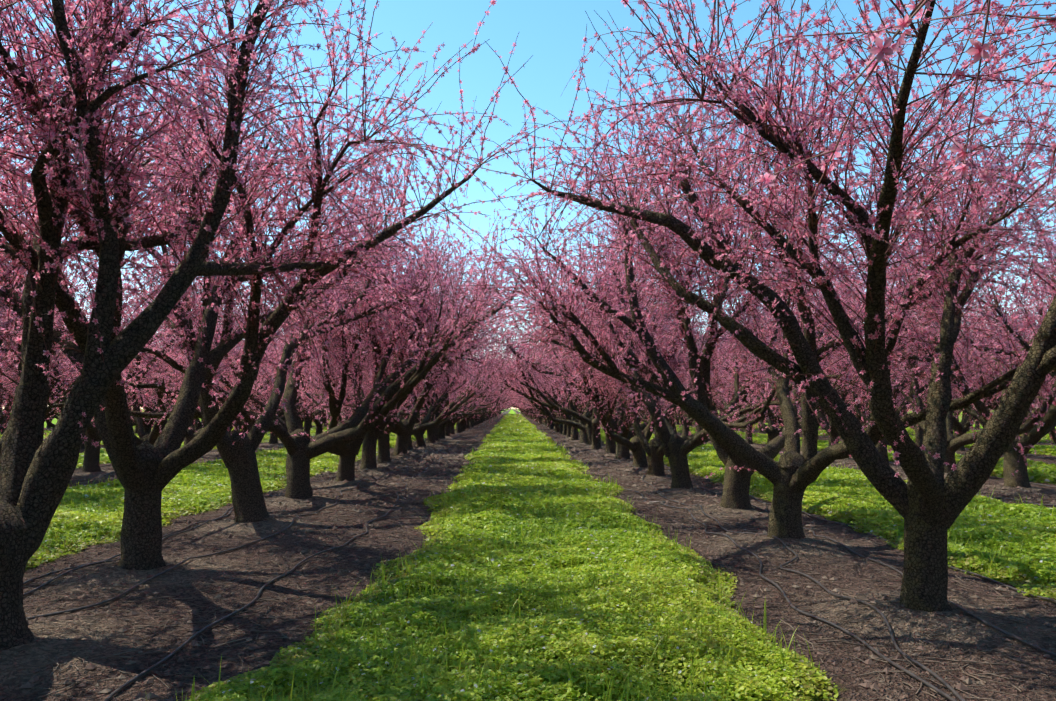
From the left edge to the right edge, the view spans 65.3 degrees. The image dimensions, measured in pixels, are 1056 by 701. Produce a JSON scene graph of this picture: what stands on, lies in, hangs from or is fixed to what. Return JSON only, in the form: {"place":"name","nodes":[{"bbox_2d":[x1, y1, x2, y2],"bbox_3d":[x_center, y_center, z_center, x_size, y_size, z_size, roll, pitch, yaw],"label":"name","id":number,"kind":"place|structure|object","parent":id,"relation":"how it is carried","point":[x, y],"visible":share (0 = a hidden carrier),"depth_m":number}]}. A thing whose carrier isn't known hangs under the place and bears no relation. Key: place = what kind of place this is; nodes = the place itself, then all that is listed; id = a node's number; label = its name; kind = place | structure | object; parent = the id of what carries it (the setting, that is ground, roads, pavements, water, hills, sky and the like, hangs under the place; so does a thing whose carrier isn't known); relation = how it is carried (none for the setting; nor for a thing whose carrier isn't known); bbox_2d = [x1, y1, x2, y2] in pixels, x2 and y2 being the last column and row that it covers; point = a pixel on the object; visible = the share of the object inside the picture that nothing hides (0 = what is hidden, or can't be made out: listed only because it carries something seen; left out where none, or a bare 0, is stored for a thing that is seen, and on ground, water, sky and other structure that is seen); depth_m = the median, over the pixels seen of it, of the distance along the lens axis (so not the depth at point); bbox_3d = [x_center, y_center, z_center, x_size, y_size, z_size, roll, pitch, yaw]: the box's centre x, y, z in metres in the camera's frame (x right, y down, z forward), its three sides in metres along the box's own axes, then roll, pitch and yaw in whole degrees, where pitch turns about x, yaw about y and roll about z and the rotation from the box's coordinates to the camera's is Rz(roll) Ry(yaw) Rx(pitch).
{"place":"outdoors","nodes":[
{"label":"outdoors","id":0,"kind":"place"},
{"bbox_2d":[0,409,1055,700],"bbox_3d":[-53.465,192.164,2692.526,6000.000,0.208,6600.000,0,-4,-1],"label":"ground","id":1,"kind":"structure","parent":0,"point":[1036,663],"depth_m":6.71},
{"bbox_2d":[0,386,10,434],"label":"peach tree","id":2,"kind":"object","parent":1,"relation":"on","point":[2,432],"depth_m":48.47},
{"bbox_2d":[0,373,14,413],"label":"peach tree","id":3,"kind":"object","parent":1,"relation":"on","point":[1,402],"visible":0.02,"depth_m":37.03},
{"bbox_2d":[0,362,17,407],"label":"peach tree","id":4,"kind":"object","parent":1,"relation":"on","point":[4,379],"visible":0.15,"depth_m":24.94},
{"bbox_2d":[0,325,75,430],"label":"peach tree","id":5,"kind":"object","parent":1,"relation":"on","point":[3,419],"visible":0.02,"depth_m":26.25},
{"bbox_2d":[0,160,93,340],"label":"peach tree","id":6,"kind":"object","parent":1,"relation":"on","point":[20,284],"visible":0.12,"depth_m":14.44},
{"bbox_2d":[46,405,53,428],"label":"peach tree","id":7,"kind":"object","parent":1,"relation":"on","point":[48,426],"depth_m":64.97},
{"bbox_2d":[46,417,56,428],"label":"peach tree","id":8,"kind":"object","parent":1,"relation":"on","point":[50,423],"depth_m":41.27},
{"bbox_2d":[0,360,126,421],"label":"peach tree","id":9,"kind":"object","parent":1,"relation":"on","point":[55,410],"depth_m":28.79},
{"bbox_2d":[0,251,170,452],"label":"peach tree","id":10,"kind":"object","parent":1,"relation":"on","point":[62,398],"visible":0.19,"depth_m":15.24},
{"bbox_2d":[0,0,172,367],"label":"peach tree","id":11,"kind":"object","parent":1,"relation":"on","point":[23,253],"visible":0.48,"depth_m":5.40},
{"bbox_2d":[49,340,171,448],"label":"peach tree","id":12,"kind":"object","parent":1,"relation":"on","point":[82,445],"depth_m":33.59},
{"bbox_2d":[0,286,270,445],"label":"peach tree","id":13,"kind":"object","parent":1,"relation":"on","point":[153,435],"visible":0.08,"depth_m":22.14},
{"bbox_2d":[0,241,271,471],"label":"peach tree","id":14,"kind":"object","parent":1,"relation":"on","point":[91,462],"visible":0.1,"depth_m":19.30},
{"bbox_2d":[63,314,219,425],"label":"peach tree","id":15,"kind":"object","parent":1,"relation":"on","point":[134,423],"visible":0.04,"depth_m":33.59},
{"bbox_2d":[131,386,172,432],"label":"peach tree","id":16,"kind":"object","parent":1,"relation":"on","point":[136,429],"depth_m":51.47},
{"bbox_2d":[140,359,165,418],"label":"peach tree","id":17,"kind":"object","parent":1,"relation":"on","point":[148,400],"depth_m":52.71},
{"bbox_2d":[127,356,182,434],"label":"peach tree","id":18,"kind":"object","parent":1,"relation":"on","point":[147,428],"depth_m":37.89},
{"bbox_2d":[45,310,306,445],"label":"peach tree","id":19,"kind":"object","parent":1,"relation":"on","point":[191,433],"visible":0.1,"depth_m":25.11},
{"bbox_2d":[155,396,263,430],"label":"peach tree","id":20,"kind":"object","parent":1,"relation":"on","point":[198,424],"depth_m":43.95},
{"bbox_2d":[0,0,447,650],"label":"peach tree","id":21,"kind":"object","parent":1,"relation":"on","point":[36,470],"visible":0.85,"depth_m":5.56},
{"bbox_2d":[141,303,316,451],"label":"peach tree","id":22,"kind":"object","parent":1,"relation":"on","point":[235,420],"depth_m":28.39},
{"bbox_2d":[166,297,295,431],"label":"peach tree","id":23,"kind":"object","parent":1,"relation":"on","point":[239,423],"depth_m":31.21},
{"bbox_2d":[217,390,280,429],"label":"peach tree","id":24,"kind":"object","parent":1,"relation":"on","point":[236,425],"visible":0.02,"depth_m":50.01},
{"bbox_2d":[24,0,483,522],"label":"peach tree","id":25,"kind":"object","parent":1,"relation":"on","point":[239,458],"visible":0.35,"depth_m":11.04},
{"bbox_2d":[0,150,574,498],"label":"peach tree","id":26,"kind":"object","parent":1,"relation":"on","point":[377,405],"visible":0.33,"depth_m":13.39},
{"bbox_2d":[279,399,314,425],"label":"peach tree","id":27,"kind":"object","parent":1,"relation":"on","point":[302,418],"depth_m":64.85},
{"bbox_2d":[258,341,336,443],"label":"peach tree","id":28,"kind":"object","parent":1,"relation":"on","point":[273,439],"visible":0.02,"depth_m":34.40},
{"bbox_2d":[0,0,602,569],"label":"peach tree","id":29,"kind":"object","parent":1,"relation":"on","point":[146,472],"visible":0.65,"depth_m":7.26},
{"bbox_2d":[254,327,351,419],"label":"peach tree","id":30,"kind":"object","parent":1,"relation":"on","point":[299,408],"depth_m":37.87},
{"bbox_2d":[270,381,337,436],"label":"peach tree","id":31,"kind":"object","parent":1,"relation":"on","point":[319,426],"visible":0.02,"depth_m":43.33},
{"bbox_2d":[129,212,503,481],"bbox_3d":[-4.101,0.133,17.090,7.336,5.666,9.787,-1,-4,-7],"label":"peach tree","id":32,"kind":"object","parent":1,"relation":"on","point":[346,453],"visible":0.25,"depth_m":15.57},
{"bbox_2d":[302,353,340,436],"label":"peach tree","id":33,"kind":"object","parent":1,"relation":"on","point":[308,421],"depth_m":40.22},
{"bbox_2d":[280,243,468,462],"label":"peach tree","id":34,"kind":"object","parent":1,"relation":"on","point":[383,446],"visible":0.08,"depth_m":22.54},
{"bbox_2d":[263,244,524,455],"bbox_3d":[-4.299,0.254,26.383,8.296,6.775,11.068,1,-6,-5],"label":"peach tree","id":35,"kind":"object","parent":1,"relation":"on","point":[402,429],"visible":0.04,"depth_m":25.62},
{"bbox_2d":[276,225,521,468],"bbox_3d":[-3.430,-0.266,20.343,5.971,6.940,7.654,5,-7,-41],"label":"peach tree","id":36,"kind":"object","parent":1,"relation":"on","point":[369,444],"visible":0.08,"depth_m":19.75},
{"bbox_2d":[299,335,520,450],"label":"peach tree","id":37,"kind":"object","parent":1,"relation":"on","point":[420,426],"visible":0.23,"depth_m":28.69},
{"bbox_2d":[313,328,508,446],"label":"peach tree","id":38,"kind":"object","parent":1,"relation":"on","point":[419,436],"visible":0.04,"depth_m":31.69},
{"bbox_2d":[367,367,519,438],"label":"peach tree","id":39,"kind":"object","parent":1,"relation":"on","point":[441,432],"visible":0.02,"depth_m":40.91},
{"bbox_2d":[364,339,526,440],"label":"peach tree","id":40,"kind":"object","parent":1,"relation":"on","point":[439,425],"visible":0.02,"depth_m":37.89},
{"bbox_2d":[365,362,529,442],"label":"peach tree","id":41,"kind":"object","parent":1,"relation":"on","point":[430,435],"visible":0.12,"depth_m":35.94},
{"bbox_2d":[409,381,490,433],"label":"peach tree","id":42,"kind":"object","parent":1,"relation":"on","point":[452,430],"depth_m":49.42},
{"bbox_2d":[415,348,496,435],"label":"peach tree","id":43,"kind":"object","parent":1,"relation":"on","point":[447,429],"visible":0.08,"depth_m":43.40},
{"bbox_2d":[405,352,517,419],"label":"peach tree","id":44,"kind":"object","parent":1,"relation":"on","point":[482,398],"visible":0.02,"depth_m":58.38},
{"bbox_2d":[417,395,506,431],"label":"peach tree","id":45,"kind":"object","parent":1,"relation":"on","point":[463,426],"depth_m":55.39},
{"bbox_2d":[407,347,519,432],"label":"peach tree","id":46,"kind":"object","parent":1,"relation":"on","point":[459,423],"depth_m":52.57},
{"bbox_2d":[426,357,502,429],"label":"peach tree","id":47,"kind":"object","parent":1,"relation":"on","point":[451,423],"visible":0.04,"depth_m":46.38},
{"bbox_2d":[451,394,485,428],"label":"peach tree","id":48,"kind":"object","parent":1,"relation":"on","point":[467,425],"visible":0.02,"depth_m":64.36},
{"bbox_2d":[450,384,498,426],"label":"peach tree","id":49,"kind":"object","parent":1,"relation":"on","point":[471,424],"depth_m":70.46},
{"bbox_2d":[452,392,513,429],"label":"peach tree","id":50,"kind":"object","parent":1,"relation":"on","point":[491,407],"visible":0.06,"depth_m":61.99},
{"bbox_2d":[479,386,521,423],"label":"peach tree","id":51,"kind":"object","parent":1,"relation":"on","point":[481,415],"visible":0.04,"depth_m":85.77},
{"bbox_2d":[0,413,1055,700],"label":"grass","id":52,"kind":"structure","parent":1,"relation":"on","point":[520,481],"depth_m":6.99},
{"bbox_2d":[501,383,572,420],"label":"peach tree","id":53,"kind":"object","parent":1,"relation":"on","point":[537,413],"visible":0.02,"depth_m":60.40},
{"bbox_2d":[23,419,1055,700],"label":"irrigation hoses","id":54,"kind":"object","parent":1,"relation":"on","point":[905,655],"visible":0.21,"depth_m":7.39},
{"bbox_2d":[512,386,573,431],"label":"peach tree","id":55,"kind":"object","parent":1,"relation":"on","point":[554,424],"visible":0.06,"depth_m":54.04},
{"bbox_2d":[514,373,578,437],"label":"peach tree","id":56,"kind":"object","parent":1,"relation":"on","point":[568,427],"visible":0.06,"depth_m":44.94},
{"bbox_2d":[512,372,592,428],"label":"peach tree","id":57,"kind":"object","parent":1,"relation":"on","point":[551,426],"depth_m":62.80},
{"bbox_2d":[505,348,613,439],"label":"peach tree","id":58,"kind":"object","parent":1,"relation":"on","point":[574,433],"visible":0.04,"depth_m":39.13},
{"bbox_2d":[474,318,655,449],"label":"peach tree","id":59,"kind":"object","parent":1,"relation":"on","point":[594,424],"visible":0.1,"depth_m":30.13},
{"bbox_2d":[516,317,616,442],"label":"peach tree","id":60,"kind":"object","parent":1,"relation":"on","point":[588,412],"visible":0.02,"depth_m":36.08},
{"bbox_2d":[545,367,592,434],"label":"peach tree","id":61,"kind":"object","parent":1,"relation":"on","point":[564,430],"depth_m":47.77},
{"bbox_2d":[530,323,614,419],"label":"peach tree","id":62,"kind":"object","parent":1,"relation":"on","point":[562,399],"visible":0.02,"depth_m":41.91},
{"bbox_2d":[536,378,615,433],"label":"peach tree","id":63,"kind":"object","parent":1,"relation":"on","point":[560,426],"depth_m":51.11},
{"bbox_2d":[490,341,685,444],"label":"peach tree","id":64,"kind":"object","parent":1,"relation":"on","point":[544,410],"visible":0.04,"depth_m":32.90},
{"bbox_2d":[501,297,706,452],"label":"peach tree","id":65,"kind":"object","parent":1,"relation":"on","point":[610,446],"visible":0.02,"depth_m":27.64},
{"bbox_2d":[463,273,750,458],"bbox_3d":[2.786,0.440,24.711,8.258,6.149,8.564,-1,-4,25],"label":"peach tree","id":66,"kind":"object","parent":1,"relation":"on","point":[622,451],"visible":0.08,"depth_m":24.23},
{"bbox_2d":[524,287,756,466],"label":"peach tree","id":67,"kind":"object","parent":1,"relation":"on","point":[634,446],"visible":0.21,"depth_m":20.62},
{"bbox_2d":[614,397,666,421],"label":"peach tree","id":68,"kind":"object","parent":1,"relation":"on","point":[644,420],"depth_m":57.92},
{"bbox_2d":[635,397,692,417],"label":"peach tree","id":69,"kind":"object","parent":1,"relation":"on","point":[644,409],"depth_m":50.92},
{"bbox_2d":[659,347,687,433],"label":"peach tree","id":70,"kind":"object","parent":1,"relation":"on","point":[673,426],"depth_m":48.53},
{"bbox_2d":[456,73,893,509],"bbox_3d":[2.662,-0.653,13.277,7.980,6.690,5.572,1,-3,-13],"label":"peach tree","id":71,"kind":"object","parent":1,"relation":"on","point":[736,488],"visible":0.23,"depth_m":12.03},
{"bbox_2d":[668,330,729,436],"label":"peach tree","id":72,"kind":"object","parent":1,"relation":"on","point":[685,430],"visible":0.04,"depth_m":45.44},
{"bbox_2d":[663,343,745,433],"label":"peach tree","id":73,"kind":"object","parent":1,"relation":"on","point":[699,428],"visible":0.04,"depth_m":42.46},
{"bbox_2d":[554,223,855,475],"bbox_3d":[3.475,0.038,18.796,5.207,6.042,7.457,2,-4,-24],"label":"peach tree","id":74,"kind":"object","parent":1,"relation":"on","point":[653,449],"visible":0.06,"depth_m":17.98},
{"bbox_2d":[678,333,744,417],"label":"peach tree","id":75,"kind":"object","parent":1,"relation":"on","point":[714,405],"visible":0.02,"depth_m":39.58},
{"bbox_2d":[638,353,791,430],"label":"peach tree","id":76,"kind":"object","parent":1,"relation":"on","point":[686,415],"depth_m":36.54},
{"bbox_2d":[716,402,722,414],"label":"peach tree","id":77,"kind":"object","parent":1,"relation":"on","point":[720,407],"depth_m":62.54},
{"bbox_2d":[495,206,972,488],"bbox_3d":[3.240,-0.172,15.254,7.560,6.040,10.087,3,-5,-18],"label":"peach tree","id":78,"kind":"object","parent":1,"relation":"on","point":[677,449],"visible":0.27,"depth_m":15.17},
{"bbox_2d":[429,0,1055,611],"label":"peach tree","id":79,"kind":"object","parent":1,"relation":"on","point":[929,502],"visible":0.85,"depth_m":5.74},
{"bbox_2d":[724,394,763,431],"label":"peach tree","id":80,"kind":"object","parent":1,"relation":"on","point":[759,429],"visible":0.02,"depth_m":53.87},
{"bbox_2d":[448,0,1055,538],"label":"peach tree","id":81,"kind":"object","parent":1,"relation":"on","point":[792,474],"visible":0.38,"depth_m":8.93},
{"bbox_2d":[686,347,828,443],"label":"peach tree","id":82,"kind":"object","parent":1,"relation":"on","point":[749,441],"depth_m":33.76},
{"bbox_2d":[687,313,866,443],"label":"peach tree","id":83,"kind":"object","parent":1,"relation":"on","point":[772,432],"visible":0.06,"depth_m":30.65},
{"bbox_2d":[772,405,782,428],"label":"peach tree","id":84,"kind":"object","parent":1,"relation":"on","point":[775,421],"depth_m":51.06},
{"bbox_2d":[687,281,906,450],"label":"peach tree","id":85,"kind":"object","parent":1,"relation":"on","point":[780,420],"visible":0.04,"depth_m":27.55},
{"bbox_2d":[791,391,865,423],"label":"peach tree","id":86,"kind":"object","parent":1,"relation":"on","point":[849,403],"visible":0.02,"depth_m":41.95},
{"bbox_2d":[718,289,961,445],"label":"peach tree","id":87,"kind":"object","parent":1,"relation":"on","point":[833,433],"visible":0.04,"depth_m":24.58},
{"bbox_2d":[845,392,864,423],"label":"peach tree","id":88,"kind":"object","parent":1,"relation":"on","point":[854,408],"depth_m":38.66},
{"bbox_2d":[845,378,922,443],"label":"peach tree","id":89,"kind":"object","parent":1,"relation":"on","point":[895,402],"visible":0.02,"depth_m":35.29},
{"bbox_2d":[717,0,1055,253],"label":"peach tree","id":90,"kind":"object","parent":1,"relation":"on","point":[978,49],"visible":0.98,"depth_m":2.04},
{"bbox_2d":[797,223,1022,464],"bbox_3d":[9.469,-0.027,22.201,7.524,6.706,5.869,4,-2,-11],"label":"peach tree","id":91,"kind":"object","parent":1,"relation":"on","point":[881,449],"visible":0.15,"depth_m":21.81},
{"bbox_2d":[847,322,975,446],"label":"peach tree","id":92,"kind":"object","parent":1,"relation":"on","point":[919,436],"visible":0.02,"depth_m":33.22},
{"bbox_2d":[772,213,1055,487],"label":"peach tree","id":93,"kind":"object","parent":1,"relation":"on","point":[1030,439],"visible":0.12,"depth_m":15.71},
{"bbox_2d":[795,0,1055,205],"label":"peach tree","id":94,"kind":"object","parent":1,"relation":"on","point":[1001,21],"visible":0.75,"depth_m":3.78},
{"bbox_2d":[831,226,1055,472],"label":"peach tree","id":95,"kind":"object","parent":1,"relation":"on","point":[954,445],"visible":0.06,"depth_m":18.84},
{"bbox_2d":[849,195,1055,402],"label":"peach tree","id":96,"kind":"object","parent":1,"relation":"on","point":[987,349],"visible":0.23,"depth_m":13.86},
{"bbox_2d":[909,380,1000,437],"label":"peach tree","id":97,"kind":"object","parent":1,"relation":"on","point":[956,411],"depth_m":42.56},
{"bbox_2d":[895,306,1032,450],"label":"peach tree","id":98,"kind":"object","parent":1,"relation":"on","point":[963,426],"visible":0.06,"depth_m":30.08},
{"bbox_2d":[892,295,1053,432],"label":"peach tree","id":99,"kind":"object","parent":1,"relation":"on","point":[973,413],"visible":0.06,"depth_m":27.12},
{"bbox_2d":[973,406,979,428],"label":"peach tree","id":100,"kind":"object","parent":1,"relation":"on","point":[976,423],"depth_m":63.90},
{"bbox_2d":[899,208,1055,416],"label":"peach tree","id":101,"kind":"object","parent":1,"relation":"on","point":[1022,343],"visible":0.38,"depth_m":11.74},
{"bbox_2d":[958,387,999,427],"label":"peach tree","id":102,"kind":"object","parent":1,"relation":"on","point":[982,424],"depth_m":39.98},
{"bbox_2d":[951,292,1038,436],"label":"peach tree","id":103,"kind":"object","parent":1,"relation":"on","point":[990,406],"depth_m":36.72},
{"bbox_2d":[952,295,1055,444],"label":"peach tree","id":104,"kind":"object","parent":1,"relation":"on","point":[998,398],"visible":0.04,"depth_m":25.38},
{"bbox_2d":[0,0,1055,408],"label":"sky","id":105,"kind":"structure","parent":0,"point":[549,42]}
]}

